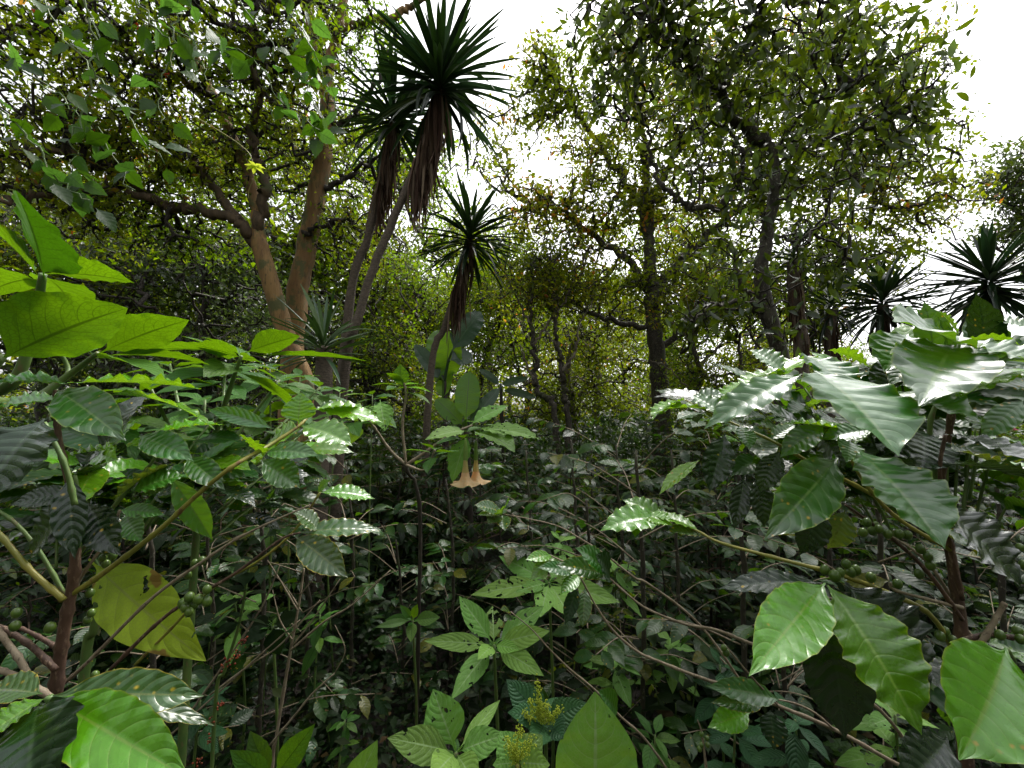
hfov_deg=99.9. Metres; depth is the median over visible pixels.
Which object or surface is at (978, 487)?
coffee shrub
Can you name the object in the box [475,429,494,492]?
coffee shrub
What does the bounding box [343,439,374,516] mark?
coffee shrub
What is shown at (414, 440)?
coffee shrub
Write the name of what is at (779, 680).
coffee bush
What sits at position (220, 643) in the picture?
herb
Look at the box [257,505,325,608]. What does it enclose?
herb
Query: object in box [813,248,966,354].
yucca
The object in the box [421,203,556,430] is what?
background tree
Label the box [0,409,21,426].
coffee shrub
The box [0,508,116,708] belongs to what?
coffee shrub
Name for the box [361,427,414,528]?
coffee shrub
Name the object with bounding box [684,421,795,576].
coffee shrub
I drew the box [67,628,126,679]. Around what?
herb
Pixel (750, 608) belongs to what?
herb
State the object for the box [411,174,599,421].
background tree
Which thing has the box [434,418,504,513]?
coffee shrub
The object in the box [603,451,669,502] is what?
coffee shrub
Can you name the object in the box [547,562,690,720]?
coffee shrub
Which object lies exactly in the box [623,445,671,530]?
coffee shrub
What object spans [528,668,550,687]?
herb
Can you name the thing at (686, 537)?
coffee shrub
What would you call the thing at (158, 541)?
coffee shrub
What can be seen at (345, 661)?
herb
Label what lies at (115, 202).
forked tree
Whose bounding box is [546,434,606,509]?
coffee shrub
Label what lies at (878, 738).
herb
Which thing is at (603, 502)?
coffee shrub
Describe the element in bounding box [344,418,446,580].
coffee shrub
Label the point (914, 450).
coffee bush
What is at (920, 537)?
coffee shrub
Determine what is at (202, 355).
background tree
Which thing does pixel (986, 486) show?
coffee shrub
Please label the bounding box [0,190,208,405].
broadleaf bush
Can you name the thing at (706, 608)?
herb
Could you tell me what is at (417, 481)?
coffee shrub
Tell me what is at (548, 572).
herb
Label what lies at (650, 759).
leafy plant
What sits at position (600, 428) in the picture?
coffee shrub
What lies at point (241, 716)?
coffee bush
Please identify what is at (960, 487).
coffee shrub
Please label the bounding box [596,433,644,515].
coffee shrub
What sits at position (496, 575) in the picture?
coffee shrub
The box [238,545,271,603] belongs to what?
herb
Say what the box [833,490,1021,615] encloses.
coffee shrub
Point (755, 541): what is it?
coffee bush
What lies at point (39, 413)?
background tree
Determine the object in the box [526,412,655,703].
coffee bush
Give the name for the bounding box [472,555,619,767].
leafy plant
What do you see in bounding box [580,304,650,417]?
background tree
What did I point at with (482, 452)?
coffee bush
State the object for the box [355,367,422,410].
background tree
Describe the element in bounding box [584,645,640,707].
leafy plant
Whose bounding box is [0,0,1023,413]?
sky
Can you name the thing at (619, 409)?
background tree
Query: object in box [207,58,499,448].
background tree
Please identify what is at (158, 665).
herb
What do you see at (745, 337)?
background tree
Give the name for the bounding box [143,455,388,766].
coffee bush
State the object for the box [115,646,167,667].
herb
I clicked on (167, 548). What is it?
herb
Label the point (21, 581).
coffee shrub
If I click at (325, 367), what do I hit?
yucca
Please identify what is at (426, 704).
leafy plant
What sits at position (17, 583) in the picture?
coffee shrub
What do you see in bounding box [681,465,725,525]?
coffee shrub
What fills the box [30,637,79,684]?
herb
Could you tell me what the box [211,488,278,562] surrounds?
coffee shrub
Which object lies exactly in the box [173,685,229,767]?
leafy plant
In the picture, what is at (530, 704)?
nettle plant
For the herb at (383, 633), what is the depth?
3.72 m
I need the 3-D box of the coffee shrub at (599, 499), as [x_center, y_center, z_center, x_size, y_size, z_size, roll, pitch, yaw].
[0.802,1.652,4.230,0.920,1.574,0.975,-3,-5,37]
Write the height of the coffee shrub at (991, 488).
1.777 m
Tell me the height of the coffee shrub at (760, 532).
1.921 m
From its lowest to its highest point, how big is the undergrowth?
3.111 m
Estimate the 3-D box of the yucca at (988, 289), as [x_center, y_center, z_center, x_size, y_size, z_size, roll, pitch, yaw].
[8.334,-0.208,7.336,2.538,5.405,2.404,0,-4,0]
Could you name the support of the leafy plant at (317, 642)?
on the ground at (438, 658)
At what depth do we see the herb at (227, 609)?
3.62 m
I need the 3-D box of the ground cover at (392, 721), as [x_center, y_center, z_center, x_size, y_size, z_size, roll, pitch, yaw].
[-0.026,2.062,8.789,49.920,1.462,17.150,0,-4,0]
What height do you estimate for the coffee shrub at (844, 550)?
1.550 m
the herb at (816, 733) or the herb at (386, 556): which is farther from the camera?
the herb at (386, 556)
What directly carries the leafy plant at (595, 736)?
on the ground at (438, 658)
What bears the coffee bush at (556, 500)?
on the ground at (438, 658)
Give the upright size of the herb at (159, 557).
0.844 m
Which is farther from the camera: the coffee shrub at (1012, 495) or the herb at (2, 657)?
the coffee shrub at (1012, 495)
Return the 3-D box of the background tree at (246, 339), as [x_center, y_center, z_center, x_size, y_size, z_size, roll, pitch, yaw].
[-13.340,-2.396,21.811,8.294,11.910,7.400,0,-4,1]
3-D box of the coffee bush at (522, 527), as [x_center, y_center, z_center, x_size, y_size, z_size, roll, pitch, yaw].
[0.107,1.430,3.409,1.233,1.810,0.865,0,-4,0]
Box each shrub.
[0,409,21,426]
[0,445,132,634]
[0,506,86,585]
[0,508,63,589]
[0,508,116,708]
[0,539,30,625]
[0,568,20,617]
[2,503,26,545]
[26,545,148,608]
[29,459,216,601]
[30,462,148,619]
[38,451,190,635]
[87,458,233,578]
[135,419,180,527]
[143,388,263,592]
[143,419,305,662]
[165,474,309,622]
[171,560,390,767]
[199,428,327,641]
[203,430,296,562]
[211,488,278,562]
[216,404,263,526]
[223,481,357,582]
[287,466,359,516]
[340,454,430,577]
[342,430,418,524]
[343,424,398,517]
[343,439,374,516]
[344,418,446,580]
[355,447,412,531]
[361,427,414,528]
[369,411,440,560]
[376,448,436,520]
[382,419,441,535]
[383,442,487,581]
[394,424,422,473]
[403,418,475,595]
[422,415,503,554]
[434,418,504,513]
[446,447,558,640]
[461,458,563,606]
[470,417,521,502]
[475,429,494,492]
[486,438,570,541]
[490,436,529,536]
[497,464,592,581]
[506,453,634,653]
[507,442,556,508]
[520,442,551,497]
[522,493,634,623]
[528,438,586,554]
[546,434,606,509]
[547,472,639,627]
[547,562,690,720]
[552,449,615,505]
[559,428,599,488]
[570,450,612,555]
[571,467,627,549]
[579,470,703,647]
[590,426,632,496]
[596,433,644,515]
[600,524,737,760]
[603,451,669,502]
[612,419,676,503]
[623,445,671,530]
[624,434,713,568]
[636,447,729,560]
[638,436,716,520]
[651,473,782,644]
[656,477,759,643]
[665,426,725,550]
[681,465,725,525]
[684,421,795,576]
[692,417,839,574]
[692,442,765,565]
[717,422,766,556]
[730,450,758,534]
[756,488,910,708]
[782,417,932,624]
[826,514,985,650]
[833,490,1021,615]
[834,507,1013,657]
[840,482,887,556]
[852,479,926,554]
[861,485,988,584]
[891,489,1023,631]
[897,428,1013,564]
[906,472,1019,561]
[917,470,1019,575]
[960,489,1023,621]
[961,455,1003,504]
[969,423,1023,542]
[975,490,1023,607]
[979,595,1023,663]
[986,460,1023,530]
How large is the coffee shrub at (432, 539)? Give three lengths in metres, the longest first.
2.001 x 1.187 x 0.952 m
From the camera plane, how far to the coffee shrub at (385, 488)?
7.31 m
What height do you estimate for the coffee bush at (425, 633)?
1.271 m
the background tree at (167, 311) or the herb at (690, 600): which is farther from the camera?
the background tree at (167, 311)
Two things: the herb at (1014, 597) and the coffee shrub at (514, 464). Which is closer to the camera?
the herb at (1014, 597)
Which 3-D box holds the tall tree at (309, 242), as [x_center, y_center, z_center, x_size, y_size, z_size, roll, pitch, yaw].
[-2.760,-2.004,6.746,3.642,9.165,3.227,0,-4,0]
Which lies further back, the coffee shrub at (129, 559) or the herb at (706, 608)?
the coffee shrub at (129, 559)
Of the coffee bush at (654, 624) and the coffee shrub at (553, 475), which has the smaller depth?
the coffee bush at (654, 624)
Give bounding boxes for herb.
[0,621,20,670]
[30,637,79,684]
[38,573,65,611]
[52,602,91,645]
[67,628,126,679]
[86,625,157,671]
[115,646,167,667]
[128,598,180,668]
[132,555,174,578]
[133,524,185,588]
[147,522,214,597]
[154,525,186,576]
[161,656,194,671]
[177,557,252,708]
[198,741,245,767]
[204,524,244,579]
[214,582,249,636]
[221,551,268,599]
[225,642,269,725]
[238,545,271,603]
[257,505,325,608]
[284,615,330,712]
[291,589,327,645]
[293,670,352,767]
[333,647,354,677]
[334,554,367,625]
[340,532,398,640]
[340,593,408,671]
[358,552,390,618]
[370,627,394,651]
[379,552,403,584]
[395,626,432,665]
[404,532,450,596]
[441,519,467,569]
[445,561,485,639]
[451,632,520,767]
[455,571,493,635]
[479,570,501,602]
[525,527,558,620]
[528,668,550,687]
[573,623,603,688]
[580,606,612,633]
[603,531,629,561]
[619,531,674,618]
[632,618,721,767]
[661,576,703,614]
[665,540,689,573]
[681,633,781,759]
[691,637,729,707]
[692,600,732,630]
[715,592,769,708]
[718,627,789,748]
[718,653,791,735]
[747,548,781,594]
[748,595,760,617]
[788,713,835,760]
[854,547,893,591]
[862,705,894,742]
[903,570,952,634]
[914,533,974,626]
[950,725,1021,767]
[966,593,1022,629]
[995,577,1023,613]
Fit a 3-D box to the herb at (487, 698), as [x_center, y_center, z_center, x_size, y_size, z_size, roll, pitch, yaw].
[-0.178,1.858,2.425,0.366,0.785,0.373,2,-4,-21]
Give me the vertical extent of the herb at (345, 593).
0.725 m
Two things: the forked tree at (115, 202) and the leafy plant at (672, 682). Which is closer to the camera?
the leafy plant at (672, 682)
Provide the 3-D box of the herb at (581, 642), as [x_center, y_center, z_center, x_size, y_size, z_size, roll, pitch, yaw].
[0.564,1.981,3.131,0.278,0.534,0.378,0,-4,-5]
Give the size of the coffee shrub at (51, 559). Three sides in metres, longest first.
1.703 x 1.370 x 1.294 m
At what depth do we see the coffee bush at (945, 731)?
2.15 m
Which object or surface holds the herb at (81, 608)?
on the ground at (438, 658)
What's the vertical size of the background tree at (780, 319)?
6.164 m
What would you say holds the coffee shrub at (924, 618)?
on the ground at (438, 658)
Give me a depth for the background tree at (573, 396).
11.48 m
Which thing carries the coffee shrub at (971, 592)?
on the ground at (438, 658)
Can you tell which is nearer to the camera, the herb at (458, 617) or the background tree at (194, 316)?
the herb at (458, 617)
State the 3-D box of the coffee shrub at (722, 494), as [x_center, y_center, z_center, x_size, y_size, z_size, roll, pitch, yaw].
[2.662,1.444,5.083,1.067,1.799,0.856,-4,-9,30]
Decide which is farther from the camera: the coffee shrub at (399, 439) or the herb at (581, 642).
the coffee shrub at (399, 439)
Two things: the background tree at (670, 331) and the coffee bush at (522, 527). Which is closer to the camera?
the coffee bush at (522, 527)
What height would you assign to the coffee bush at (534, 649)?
1.940 m
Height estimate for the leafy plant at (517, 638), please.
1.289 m
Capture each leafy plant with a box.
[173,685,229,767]
[213,590,275,749]
[230,724,314,767]
[240,363,296,728]
[240,611,299,767]
[263,368,323,707]
[301,602,344,767]
[312,388,363,691]
[326,710,359,767]
[347,740,377,767]
[354,391,395,660]
[375,604,439,766]
[388,689,499,767]
[422,694,436,720]
[425,596,549,730]
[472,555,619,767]
[540,531,575,696]
[556,692,637,767]
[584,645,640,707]
[599,560,641,697]
[628,711,680,767]
[635,631,698,715]
[693,647,743,762]
[699,704,771,767]
[749,690,829,767]
[832,699,938,767]
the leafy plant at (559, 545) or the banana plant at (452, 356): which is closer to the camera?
the leafy plant at (559, 545)
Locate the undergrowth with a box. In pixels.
[0,402,1023,521]
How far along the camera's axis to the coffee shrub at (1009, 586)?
4.03 m
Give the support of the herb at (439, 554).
on the ground at (438, 658)
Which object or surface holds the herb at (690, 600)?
on the ground at (438, 658)
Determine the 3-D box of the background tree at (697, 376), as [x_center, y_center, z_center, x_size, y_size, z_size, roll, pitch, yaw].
[4.015,0.234,7.751,3.456,4.962,3.083,-2,-4,24]
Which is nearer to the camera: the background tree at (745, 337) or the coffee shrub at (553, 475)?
the coffee shrub at (553, 475)
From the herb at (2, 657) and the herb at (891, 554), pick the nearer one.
the herb at (2, 657)
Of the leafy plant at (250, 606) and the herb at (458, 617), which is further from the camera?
the herb at (458, 617)
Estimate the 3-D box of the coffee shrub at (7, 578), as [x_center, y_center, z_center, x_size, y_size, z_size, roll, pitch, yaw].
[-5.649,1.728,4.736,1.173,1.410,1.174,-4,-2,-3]
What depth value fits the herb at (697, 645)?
2.44 m
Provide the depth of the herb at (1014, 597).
4.03 m
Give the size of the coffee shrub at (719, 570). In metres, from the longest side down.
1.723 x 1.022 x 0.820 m
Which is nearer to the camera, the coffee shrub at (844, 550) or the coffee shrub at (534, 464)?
the coffee shrub at (844, 550)
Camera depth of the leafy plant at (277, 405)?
2.98 m
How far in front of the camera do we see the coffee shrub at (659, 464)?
7.34 m
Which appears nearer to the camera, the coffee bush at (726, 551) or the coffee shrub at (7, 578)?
the coffee bush at (726, 551)
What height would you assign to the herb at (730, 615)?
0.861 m
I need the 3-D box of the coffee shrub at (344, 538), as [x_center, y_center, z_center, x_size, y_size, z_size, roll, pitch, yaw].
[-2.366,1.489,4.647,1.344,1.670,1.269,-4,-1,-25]
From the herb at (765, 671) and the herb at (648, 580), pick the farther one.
the herb at (648, 580)
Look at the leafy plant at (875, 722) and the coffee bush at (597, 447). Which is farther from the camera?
the coffee bush at (597, 447)
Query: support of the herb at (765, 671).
on the ground at (438, 658)
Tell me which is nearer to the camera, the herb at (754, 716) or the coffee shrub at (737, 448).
the herb at (754, 716)
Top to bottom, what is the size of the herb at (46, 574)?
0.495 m
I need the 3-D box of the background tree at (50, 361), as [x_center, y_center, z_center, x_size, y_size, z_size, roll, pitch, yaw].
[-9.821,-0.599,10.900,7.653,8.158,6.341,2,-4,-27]
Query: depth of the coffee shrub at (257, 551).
3.50 m
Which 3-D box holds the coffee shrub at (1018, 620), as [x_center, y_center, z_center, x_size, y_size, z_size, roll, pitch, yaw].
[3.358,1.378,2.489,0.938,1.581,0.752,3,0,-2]
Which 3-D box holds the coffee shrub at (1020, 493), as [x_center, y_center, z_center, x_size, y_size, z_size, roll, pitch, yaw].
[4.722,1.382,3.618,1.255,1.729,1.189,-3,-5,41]
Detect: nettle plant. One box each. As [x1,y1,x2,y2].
[493,719,549,767]
[506,674,585,760]
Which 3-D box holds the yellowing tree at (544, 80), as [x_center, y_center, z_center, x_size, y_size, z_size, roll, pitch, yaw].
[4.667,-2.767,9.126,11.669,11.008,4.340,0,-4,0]
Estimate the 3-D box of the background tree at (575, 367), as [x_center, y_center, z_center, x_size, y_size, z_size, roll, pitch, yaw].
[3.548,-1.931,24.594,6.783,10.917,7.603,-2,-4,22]
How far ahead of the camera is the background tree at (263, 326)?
14.78 m
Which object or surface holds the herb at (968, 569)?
on the ground at (438, 658)
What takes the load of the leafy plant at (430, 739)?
on the ground at (438, 658)
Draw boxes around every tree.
[0,0,357,507]
[0,113,241,382]
[0,144,175,358]
[0,161,185,446]
[0,169,266,434]
[49,187,320,463]
[62,85,353,394]
[122,272,247,396]
[142,114,460,371]
[174,260,377,506]
[189,221,280,398]
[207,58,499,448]
[215,223,378,405]
[235,0,451,522]
[309,198,495,447]
[310,307,430,485]
[312,312,422,405]
[328,237,494,476]
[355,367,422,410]
[381,275,506,424]
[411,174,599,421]
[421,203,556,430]
[452,256,603,456]
[458,0,1006,511]
[463,330,553,411]
[471,221,606,486]
[478,255,688,482]
[496,220,620,483]
[508,286,679,443]
[512,254,630,401]
[550,0,982,575]
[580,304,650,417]
[602,198,784,477]
[605,285,721,428]
[637,239,759,488]
[644,249,845,530]
[678,260,852,384]
[693,269,892,435]
[743,314,869,368]
[782,299,907,409]
[946,132,1023,288]
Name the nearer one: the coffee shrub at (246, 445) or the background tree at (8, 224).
the coffee shrub at (246, 445)
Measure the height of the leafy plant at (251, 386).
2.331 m
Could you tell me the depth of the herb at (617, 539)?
5.24 m
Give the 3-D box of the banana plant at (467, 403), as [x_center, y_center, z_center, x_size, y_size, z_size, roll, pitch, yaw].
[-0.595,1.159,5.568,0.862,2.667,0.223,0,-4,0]
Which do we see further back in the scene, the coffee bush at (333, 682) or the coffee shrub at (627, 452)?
the coffee shrub at (627, 452)
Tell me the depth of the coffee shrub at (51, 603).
3.57 m
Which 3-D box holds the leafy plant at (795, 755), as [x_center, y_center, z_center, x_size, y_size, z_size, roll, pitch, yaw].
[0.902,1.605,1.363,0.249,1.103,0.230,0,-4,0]
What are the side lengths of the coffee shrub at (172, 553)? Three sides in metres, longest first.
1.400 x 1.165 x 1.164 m
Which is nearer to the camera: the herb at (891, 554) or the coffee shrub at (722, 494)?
the herb at (891, 554)
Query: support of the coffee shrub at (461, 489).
on the ground at (438, 658)
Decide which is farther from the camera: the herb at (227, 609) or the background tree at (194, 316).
the background tree at (194, 316)
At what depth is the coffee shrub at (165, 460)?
4.48 m
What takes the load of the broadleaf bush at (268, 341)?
on the ground at (438, 658)
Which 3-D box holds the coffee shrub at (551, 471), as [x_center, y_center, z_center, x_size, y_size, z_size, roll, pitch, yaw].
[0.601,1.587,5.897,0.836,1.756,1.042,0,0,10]
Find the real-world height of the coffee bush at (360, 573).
1.837 m
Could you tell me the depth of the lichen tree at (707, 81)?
4.27 m
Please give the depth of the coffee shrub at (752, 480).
6.17 m
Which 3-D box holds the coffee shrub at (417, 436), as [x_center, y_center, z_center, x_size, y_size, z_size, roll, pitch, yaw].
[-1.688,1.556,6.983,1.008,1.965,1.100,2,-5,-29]
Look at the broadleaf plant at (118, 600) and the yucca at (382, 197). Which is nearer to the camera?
the broadleaf plant at (118, 600)
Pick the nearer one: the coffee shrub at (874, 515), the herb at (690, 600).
the herb at (690, 600)
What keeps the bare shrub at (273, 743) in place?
on the ground at (438, 658)
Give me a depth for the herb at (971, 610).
3.29 m
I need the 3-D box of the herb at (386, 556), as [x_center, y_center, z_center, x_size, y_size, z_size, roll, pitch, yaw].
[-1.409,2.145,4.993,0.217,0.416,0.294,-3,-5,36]
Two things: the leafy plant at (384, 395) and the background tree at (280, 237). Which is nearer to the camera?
the leafy plant at (384, 395)
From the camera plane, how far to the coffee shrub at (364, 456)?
6.09 m
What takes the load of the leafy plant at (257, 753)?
on the ground at (438, 658)
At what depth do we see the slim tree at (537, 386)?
8.14 m
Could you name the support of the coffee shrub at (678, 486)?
on the ground at (438, 658)
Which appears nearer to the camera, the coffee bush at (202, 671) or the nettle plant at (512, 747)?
the nettle plant at (512, 747)
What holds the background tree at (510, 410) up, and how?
on the ground at (438, 658)
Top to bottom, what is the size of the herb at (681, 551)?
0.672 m
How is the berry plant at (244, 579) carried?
on the ground at (438, 658)
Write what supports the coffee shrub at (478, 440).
on the ground at (438, 658)
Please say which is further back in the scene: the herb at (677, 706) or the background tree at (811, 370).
the background tree at (811, 370)
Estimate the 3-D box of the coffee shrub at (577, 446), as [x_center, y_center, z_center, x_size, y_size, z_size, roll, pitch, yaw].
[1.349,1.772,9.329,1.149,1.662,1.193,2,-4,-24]
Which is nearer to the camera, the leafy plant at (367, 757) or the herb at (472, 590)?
the leafy plant at (367, 757)
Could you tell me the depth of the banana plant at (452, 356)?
6.92 m
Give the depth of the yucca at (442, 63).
4.89 m
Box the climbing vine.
[0,0,347,232]
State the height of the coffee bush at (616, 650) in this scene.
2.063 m
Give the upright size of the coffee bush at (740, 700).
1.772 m
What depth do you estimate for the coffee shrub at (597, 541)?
4.16 m
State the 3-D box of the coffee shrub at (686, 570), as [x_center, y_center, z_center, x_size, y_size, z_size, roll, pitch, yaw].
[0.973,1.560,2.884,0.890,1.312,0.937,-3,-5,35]
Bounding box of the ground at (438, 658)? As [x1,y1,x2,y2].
[0,414,1023,767]
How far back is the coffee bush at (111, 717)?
0.78 m
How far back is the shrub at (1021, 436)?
5.13 m
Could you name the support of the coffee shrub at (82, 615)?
on the ground at (438, 658)
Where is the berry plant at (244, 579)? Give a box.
[192,560,267,767]
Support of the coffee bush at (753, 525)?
on the ground at (438, 658)
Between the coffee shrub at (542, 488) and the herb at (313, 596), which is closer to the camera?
the herb at (313, 596)
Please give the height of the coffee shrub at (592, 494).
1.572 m
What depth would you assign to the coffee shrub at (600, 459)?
7.68 m
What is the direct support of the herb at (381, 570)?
on the ground at (438, 658)
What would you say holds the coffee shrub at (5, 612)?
on the ground at (438, 658)
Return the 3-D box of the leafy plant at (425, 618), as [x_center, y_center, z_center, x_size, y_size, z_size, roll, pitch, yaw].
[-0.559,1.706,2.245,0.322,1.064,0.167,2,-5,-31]
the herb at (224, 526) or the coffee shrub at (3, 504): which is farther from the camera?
the coffee shrub at (3, 504)
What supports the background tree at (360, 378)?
on the ground at (438, 658)
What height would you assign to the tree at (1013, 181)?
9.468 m
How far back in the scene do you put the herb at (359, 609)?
3.42 m
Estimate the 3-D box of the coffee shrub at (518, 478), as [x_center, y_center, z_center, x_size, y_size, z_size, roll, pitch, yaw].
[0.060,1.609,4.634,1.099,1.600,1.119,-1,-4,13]
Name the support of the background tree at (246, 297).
on the ground at (438, 658)
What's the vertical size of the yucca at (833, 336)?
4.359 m
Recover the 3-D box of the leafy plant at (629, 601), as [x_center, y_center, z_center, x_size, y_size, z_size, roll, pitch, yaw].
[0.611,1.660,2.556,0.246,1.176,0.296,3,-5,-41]
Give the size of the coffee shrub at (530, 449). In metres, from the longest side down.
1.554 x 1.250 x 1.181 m
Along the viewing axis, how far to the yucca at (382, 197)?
5.93 m
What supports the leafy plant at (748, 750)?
on the ground at (438, 658)
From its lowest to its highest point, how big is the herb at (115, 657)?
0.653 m
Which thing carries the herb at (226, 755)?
on the ground at (438, 658)
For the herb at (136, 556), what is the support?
on the ground at (438, 658)
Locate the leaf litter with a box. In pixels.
[0,486,1018,767]
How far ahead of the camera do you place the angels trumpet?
2.45 m
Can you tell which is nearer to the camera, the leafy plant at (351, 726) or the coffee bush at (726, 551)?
the leafy plant at (351, 726)
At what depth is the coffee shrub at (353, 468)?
6.55 m
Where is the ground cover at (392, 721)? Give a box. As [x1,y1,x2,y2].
[0,455,1023,767]
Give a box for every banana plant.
[414,311,483,539]
[435,372,499,570]
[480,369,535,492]
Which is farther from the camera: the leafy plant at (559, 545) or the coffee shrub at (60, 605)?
the coffee shrub at (60, 605)
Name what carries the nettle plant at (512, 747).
on the ground at (438, 658)
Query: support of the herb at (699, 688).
on the ground at (438, 658)
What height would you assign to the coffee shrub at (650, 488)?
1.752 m
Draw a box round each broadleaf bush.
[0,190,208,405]
[48,329,376,766]
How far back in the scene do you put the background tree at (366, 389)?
10.90 m
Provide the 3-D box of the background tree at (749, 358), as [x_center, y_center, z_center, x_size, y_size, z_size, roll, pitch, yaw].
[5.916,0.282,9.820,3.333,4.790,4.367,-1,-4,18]
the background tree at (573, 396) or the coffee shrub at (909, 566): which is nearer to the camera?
the coffee shrub at (909, 566)
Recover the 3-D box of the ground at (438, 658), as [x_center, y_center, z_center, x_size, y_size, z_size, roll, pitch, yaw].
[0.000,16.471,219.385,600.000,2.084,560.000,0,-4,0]
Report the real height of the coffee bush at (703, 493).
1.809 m
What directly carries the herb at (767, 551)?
on the ground at (438, 658)
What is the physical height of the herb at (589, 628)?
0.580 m
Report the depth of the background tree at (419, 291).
9.48 m
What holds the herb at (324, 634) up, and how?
on the ground at (438, 658)
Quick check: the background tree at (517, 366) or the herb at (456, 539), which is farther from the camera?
the background tree at (517, 366)
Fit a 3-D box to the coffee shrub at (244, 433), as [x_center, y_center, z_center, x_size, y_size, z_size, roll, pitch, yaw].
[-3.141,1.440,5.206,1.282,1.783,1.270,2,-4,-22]
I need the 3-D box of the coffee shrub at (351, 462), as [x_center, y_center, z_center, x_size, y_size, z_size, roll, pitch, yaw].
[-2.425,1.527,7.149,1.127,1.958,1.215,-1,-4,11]
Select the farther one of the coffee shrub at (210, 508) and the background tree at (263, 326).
the background tree at (263, 326)
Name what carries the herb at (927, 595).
on the ground at (438, 658)
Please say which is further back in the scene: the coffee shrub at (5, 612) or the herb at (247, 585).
the herb at (247, 585)
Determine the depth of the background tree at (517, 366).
13.91 m
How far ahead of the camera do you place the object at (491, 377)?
8.61 m
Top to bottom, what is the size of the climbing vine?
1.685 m
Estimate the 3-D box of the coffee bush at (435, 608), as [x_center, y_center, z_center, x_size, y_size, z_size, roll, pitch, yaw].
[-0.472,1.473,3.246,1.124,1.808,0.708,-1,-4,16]
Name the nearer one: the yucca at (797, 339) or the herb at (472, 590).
the herb at (472, 590)
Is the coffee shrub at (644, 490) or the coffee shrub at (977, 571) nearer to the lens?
the coffee shrub at (977, 571)
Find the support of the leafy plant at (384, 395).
on the ground at (438, 658)
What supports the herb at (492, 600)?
on the ground at (438, 658)
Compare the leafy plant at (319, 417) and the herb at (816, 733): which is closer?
the herb at (816, 733)
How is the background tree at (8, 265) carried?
on the ground at (438, 658)
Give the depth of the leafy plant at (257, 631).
1.98 m
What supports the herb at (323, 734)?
on the ground at (438, 658)
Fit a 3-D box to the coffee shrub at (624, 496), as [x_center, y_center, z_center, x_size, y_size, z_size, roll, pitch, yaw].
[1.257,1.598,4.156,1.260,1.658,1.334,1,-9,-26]
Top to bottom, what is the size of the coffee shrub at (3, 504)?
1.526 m
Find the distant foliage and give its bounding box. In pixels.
[0,291,819,442]
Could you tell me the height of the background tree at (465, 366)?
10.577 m
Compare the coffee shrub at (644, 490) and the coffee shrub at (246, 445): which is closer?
the coffee shrub at (246, 445)
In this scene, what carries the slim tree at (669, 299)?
on the ground at (438, 658)
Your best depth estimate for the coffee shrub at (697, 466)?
6.35 m
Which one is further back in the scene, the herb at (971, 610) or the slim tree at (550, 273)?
the slim tree at (550, 273)
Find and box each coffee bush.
[0,370,380,767]
[0,491,253,757]
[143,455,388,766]
[144,518,306,765]
[204,500,383,716]
[248,454,433,713]
[342,523,466,713]
[369,463,515,694]
[425,435,538,607]
[445,450,575,656]
[475,491,683,750]
[475,499,903,767]
[477,440,654,696]
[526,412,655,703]
[537,418,761,767]
[596,450,752,691]
[600,293,1023,767]
[624,475,856,767]
[648,430,792,641]
[709,487,986,767]
[730,480,856,757]
[749,535,846,767]
[913,487,1023,767]
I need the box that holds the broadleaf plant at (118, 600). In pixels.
[78,485,205,683]
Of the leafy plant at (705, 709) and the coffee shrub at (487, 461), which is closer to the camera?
the leafy plant at (705, 709)
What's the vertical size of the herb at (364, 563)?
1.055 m
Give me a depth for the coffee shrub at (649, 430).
8.16 m
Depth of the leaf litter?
3.06 m
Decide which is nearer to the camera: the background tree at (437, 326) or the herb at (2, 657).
the herb at (2, 657)
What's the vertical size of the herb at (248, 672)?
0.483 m
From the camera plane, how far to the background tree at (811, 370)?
8.89 m
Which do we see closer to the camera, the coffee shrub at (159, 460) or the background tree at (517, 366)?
the coffee shrub at (159, 460)
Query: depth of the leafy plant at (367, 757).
1.09 m
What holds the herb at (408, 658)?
on the ground at (438, 658)
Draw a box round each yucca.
[250,284,396,611]
[325,0,525,594]
[326,30,459,507]
[411,166,530,553]
[748,221,844,550]
[785,273,887,550]
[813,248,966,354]
[895,219,1023,456]
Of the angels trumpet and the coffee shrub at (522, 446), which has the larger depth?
the coffee shrub at (522, 446)
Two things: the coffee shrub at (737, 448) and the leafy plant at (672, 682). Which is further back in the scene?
the coffee shrub at (737, 448)
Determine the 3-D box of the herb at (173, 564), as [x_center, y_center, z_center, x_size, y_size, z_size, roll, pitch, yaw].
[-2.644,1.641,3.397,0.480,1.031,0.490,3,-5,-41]
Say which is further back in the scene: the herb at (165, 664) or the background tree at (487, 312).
the background tree at (487, 312)
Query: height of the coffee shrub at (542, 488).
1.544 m
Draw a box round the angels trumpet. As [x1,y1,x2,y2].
[343,364,541,725]
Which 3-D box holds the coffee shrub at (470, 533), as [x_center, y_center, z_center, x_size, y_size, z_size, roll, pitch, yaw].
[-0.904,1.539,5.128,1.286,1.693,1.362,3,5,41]
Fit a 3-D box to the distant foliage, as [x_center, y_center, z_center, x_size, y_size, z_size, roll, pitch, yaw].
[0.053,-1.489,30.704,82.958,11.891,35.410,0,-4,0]
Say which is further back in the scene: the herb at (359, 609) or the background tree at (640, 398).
the background tree at (640, 398)
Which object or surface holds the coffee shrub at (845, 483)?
on the ground at (438, 658)
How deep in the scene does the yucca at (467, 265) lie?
6.12 m
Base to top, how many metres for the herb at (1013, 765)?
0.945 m
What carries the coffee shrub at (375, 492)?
on the ground at (438, 658)

